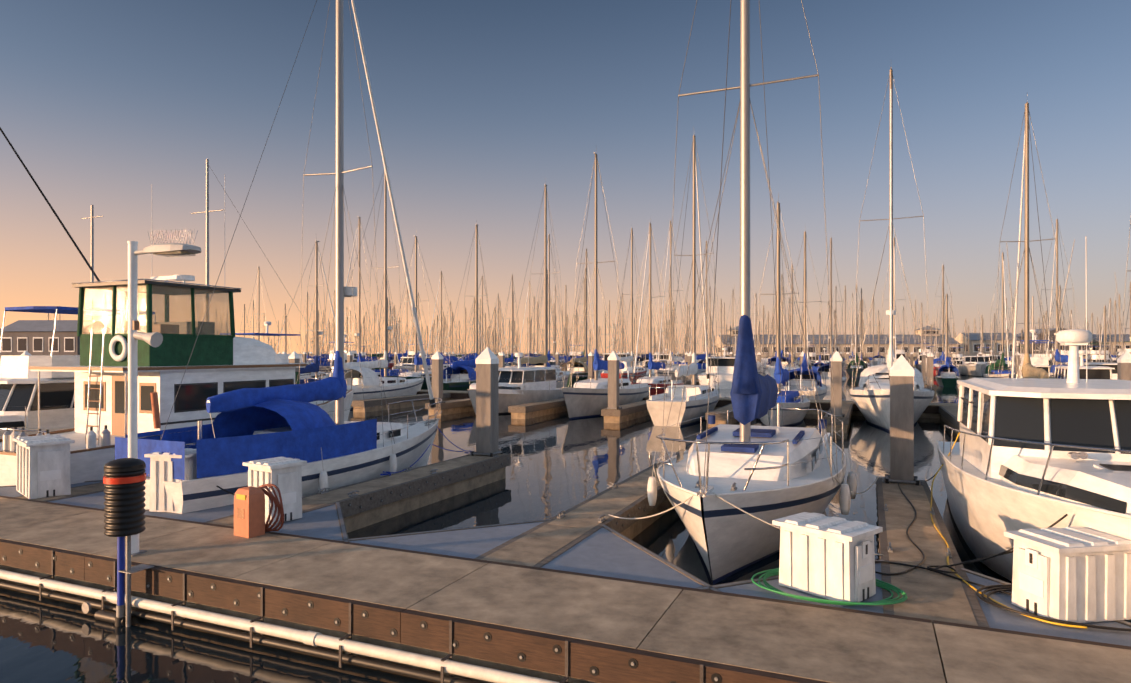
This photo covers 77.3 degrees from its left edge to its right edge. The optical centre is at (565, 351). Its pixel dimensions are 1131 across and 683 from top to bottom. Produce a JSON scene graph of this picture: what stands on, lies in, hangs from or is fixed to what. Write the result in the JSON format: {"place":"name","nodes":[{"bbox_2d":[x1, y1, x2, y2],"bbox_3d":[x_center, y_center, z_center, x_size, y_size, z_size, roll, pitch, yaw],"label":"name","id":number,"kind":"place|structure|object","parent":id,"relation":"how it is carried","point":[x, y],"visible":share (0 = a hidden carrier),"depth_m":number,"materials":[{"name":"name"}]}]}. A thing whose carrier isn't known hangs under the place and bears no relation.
{"place":"outdoors","nodes":[
{"label":"outdoors","id":0,"kind":"place"},
{"bbox_2d":[0,353,1014,682],"bbox_3d":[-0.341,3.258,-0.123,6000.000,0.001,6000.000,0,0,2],"label":"water surface","id":1,"kind":"object","parent":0,"point":[562,461],"depth_m":13.65,"materials":[{"name":"grey liquid"}]},
{"bbox_2d":[0,480,105,508],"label":"finger pier","id":2,"kind":"structure","parent":1,"relation":"on","point":[91,494],"depth_m":13.03,"materials":[{"name":"concrete"}]},
{"bbox_2d":[12,434,74,498],"bbox_3d":[-9.799,2.125,13.260,1.300,1.026,0.720,0,0,43],"label":"dock box","id":3,"kind":"object","parent":2,"relation":"on","point":[42,466],"visible":0.98,"depth_m":12.87,"materials":[{"name":"white paint"}]},
{"bbox_2d":[0,306,155,438],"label":"cruiser","id":4,"kind":"object","parent":1,"relation":"on","point":[18,394],"visible":0.38,"depth_m":18.88,"materials":[{"name":"grey plastic"}]},
{"bbox_2d":[0,127,353,485],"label":"flybridge trawler","id":5,"kind":"object","parent":1,"relation":"on","point":[220,364],"visible":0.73,"depth_m":16.74,"materials":[{"name":"grey"}]},
{"bbox_2d":[115,0,441,513],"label":"sailboat","id":6,"kind":"object","parent":1,"relation":"on","point":[253,424],"visible":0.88,"depth_m":14.38,"materials":[{"name":"blue fabric"}]},
{"bbox_2d":[144,347,510,541],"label":"finger pier","id":7,"kind":"structure","parent":1,"relation":"on","point":[340,513],"depth_m":14.45,"materials":[{"name":"concrete"}]},
{"bbox_2d":[144,448,198,512],"bbox_3d":[-6.518,2.150,11.902,0.740,0.976,0.650,0,0,9],"label":"dock box","id":8,"kind":"object","parent":7,"relation":"on","point":[161,467],"visible":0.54,"depth_m":11.64,"materials":[{"name":"white paint"}]},
{"bbox_2d":[243,457,306,524],"bbox_3d":[-4.596,2.175,11.183,0.720,0.926,0.650,0,0,33],"label":"dock box","id":9,"kind":"object","parent":7,"relation":"on","point":[283,475],"visible":0.75,"depth_m":10.99,"materials":[{"name":"white paint"}]},
{"bbox_2d":[216,427,1067,563],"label":"mooring lines","id":10,"kind":"object","parent":7,"relation":"on","point":[1001,553],"visible":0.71,"depth_m":9.91,"materials":[{"name":"white fabric"}]},
{"bbox_2d":[337,462,721,591],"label":"finger pier","id":11,"kind":"structure","parent":1,"relation":"on","point":[591,536],"depth_m":9.88,"materials":[{"name":"concrete"}]},
{"bbox_2d":[0,496,1130,682],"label":"dock","id":12,"kind":"object","parent":1,"relation":"on","point":[438,618],"visible":1,"depth_m":7.21,"materials":[{"name":"concrete"}]},
{"bbox_2d":[82,458,153,626],"bbox_3d":[-5.467,2.413,8.525,0.942,2.290,0.472,0,0,23],"label":"post","id":13,"kind":"object","parent":12,"relation":"attached to","point":[124,479],"visible":1,"depth_m":8.32,"materials":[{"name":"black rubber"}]},
{"bbox_2d":[125,229,201,556],"bbox_3d":[-5.160,0.528,9.011,1.110,4.160,0.340,0,0,15],"label":"lamp post","id":14,"kind":"object","parent":12,"relation":"on","point":[154,339],"visible":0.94,"depth_m":9.08,"materials":[{"name":"white metal"}]},
{"bbox_2d":[234,484,283,537],"bbox_3d":[-4.402,2.262,10.114,0.710,0.692,0.444,0,0,31],"label":"pedestal","id":15,"kind":"object","parent":12,"relation":"on","point":[249,511],"visible":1,"depth_m":10.01,"materials":[{"name":"orange"}]},
{"bbox_2d":[46,282,1130,366],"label":"masts","id":16,"kind":"object","parent":1,"relation":"on","point":[879,360],"visible":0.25,"depth_m":184.25,"materials":[{"name":"metal"}]},
{"bbox_2d":[220,67,1130,431],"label":"sailboats","id":17,"kind":"object","parent":1,"relation":"on","point":[588,397],"visible":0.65,"depth_m":36.69,"materials":[{"name":"grey"}]},
{"bbox_2d":[244,219,1116,390],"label":"sailboats","id":18,"kind":"object","parent":1,"relation":"on","point":[947,375],"visible":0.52,"depth_m":69.05,"materials":[{"name":"white"}]},
{"bbox_2d":[282,351,1079,392],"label":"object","id":19,"kind":"object","parent":1,"relation":"on","point":[688,381],"visible":0.12,"depth_m":63.42,"materials":[{"name":"concrete"}]},
{"bbox_2d":[276,264,1130,377],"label":"sailboats","id":20,"kind":"object","parent":1,"relation":"on","point":[973,365],"visible":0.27,"depth_m":99.94,"materials":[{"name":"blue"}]},
{"bbox_2d":[278,352,1130,366],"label":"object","id":21,"kind":"object","parent":1,"relation":"on","point":[847,355],"visible":0.12,"depth_m":117.58,"materials":[{"name":"concrete"}]},
{"bbox_2d":[289,350,1130,436],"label":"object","id":22,"kind":"object","parent":1,"relation":"on","point":[455,402],"visible":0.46,"depth_m":34.66,"materials":[{"name":"concrete"}]},
{"bbox_2d":[303,351,1122,378],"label":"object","id":23,"kind":"object","parent":1,"relation":"on","point":[924,373],"visible":0.06,"depth_m":92.01,"materials":[{"name":"concrete"}]},
{"bbox_2d":[322,286,1115,371],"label":"sailboats","id":24,"kind":"object","parent":1,"relation":"on","point":[918,362],"visible":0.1,"depth_m":136.82,"materials":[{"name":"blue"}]},
{"bbox_2d":[321,293,1130,365],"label":"sailboats","id":25,"kind":"object","parent":1,"relation":"on","point":[1090,351],"visible":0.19,"depth_m":155.67,"materials":[{"name":"white"}]},
{"bbox_2d":[647,0,856,584],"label":"sailboat","id":26,"kind":"object","parent":1,"relation":"on","point":[768,474],"visible":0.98,"depth_m":11.77,"materials":[{"name":"white"}]},
{"bbox_2d":[711,326,959,359],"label":"wharf warehouse","id":27,"kind":"structure","parent":1,"relation":"on","point":[912,346],"depth_m":202.93,"materials":[{"name":"grey"}]},
{"bbox_2d":[696,354,1130,645],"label":"finger pier","id":28,"kind":"structure","parent":1,"relation":"on","point":[932,595],"depth_m":8.41,"materials":[{"name":"concrete"}]},
{"bbox_2d":[772,512,882,601],"bbox_3d":[2.896,2.260,7.849,0.650,0.756,0.950,0,0,-40],"label":"dock box","id":29,"kind":"object","parent":28,"relation":"on","point":[826,557],"visible":1,"depth_m":7.59,"materials":[{"name":"white paint"}]},
{"bbox_2d":[751,432,1130,631],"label":"hoses","id":30,"kind":"object","parent":28,"relation":"on","point":[1002,588],"visible":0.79,"depth_m":7.75,"materials":[{"name":"green"}]},
{"bbox_2d":[1004,526,1130,623],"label":"dock box","id":31,"kind":"object","parent":28,"relation":"on","point":[1077,574],"visible":0.94,"depth_m":6.94,"materials":[{"name":"white paint"}]},
{"bbox_2d":[937,236,1130,622],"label":"cabin cruiser","id":32,"kind":"object","parent":1,"relation":"on","point":[1030,453],"visible":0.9,"depth_m":9.59,"materials":[{"name":"grey plastic"}]},
{"bbox_2d":[312,354,715,355],"bbox_3d":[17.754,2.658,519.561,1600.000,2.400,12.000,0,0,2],"label":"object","id":33,"kind":"structure","parent":0,"point":[552,354],"depth_m":514.53,"materials":[{"name":"grey"}]},
{"bbox_2d":[0,320,145,360],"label":"harbour buildings","id":34,"kind":"structure","parent":33,"relation":"on","point":[31,337],"depth_m":158.15,"materials":[{"name":"grey"}]},
{"bbox_2d":[955,328,1129,356],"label":"harbour buildings","id":35,"kind":"structure","parent":33,"relation":"on","point":[974,337],"depth_m":213.45,"materials":[{"name":"grey"}]},
{"bbox_2d":[0,0,1130,352],"label":"sky","id":36,"kind":"structure","parent":0,"point":[119,108],"materials":[{"name":"blue"}]}
]}

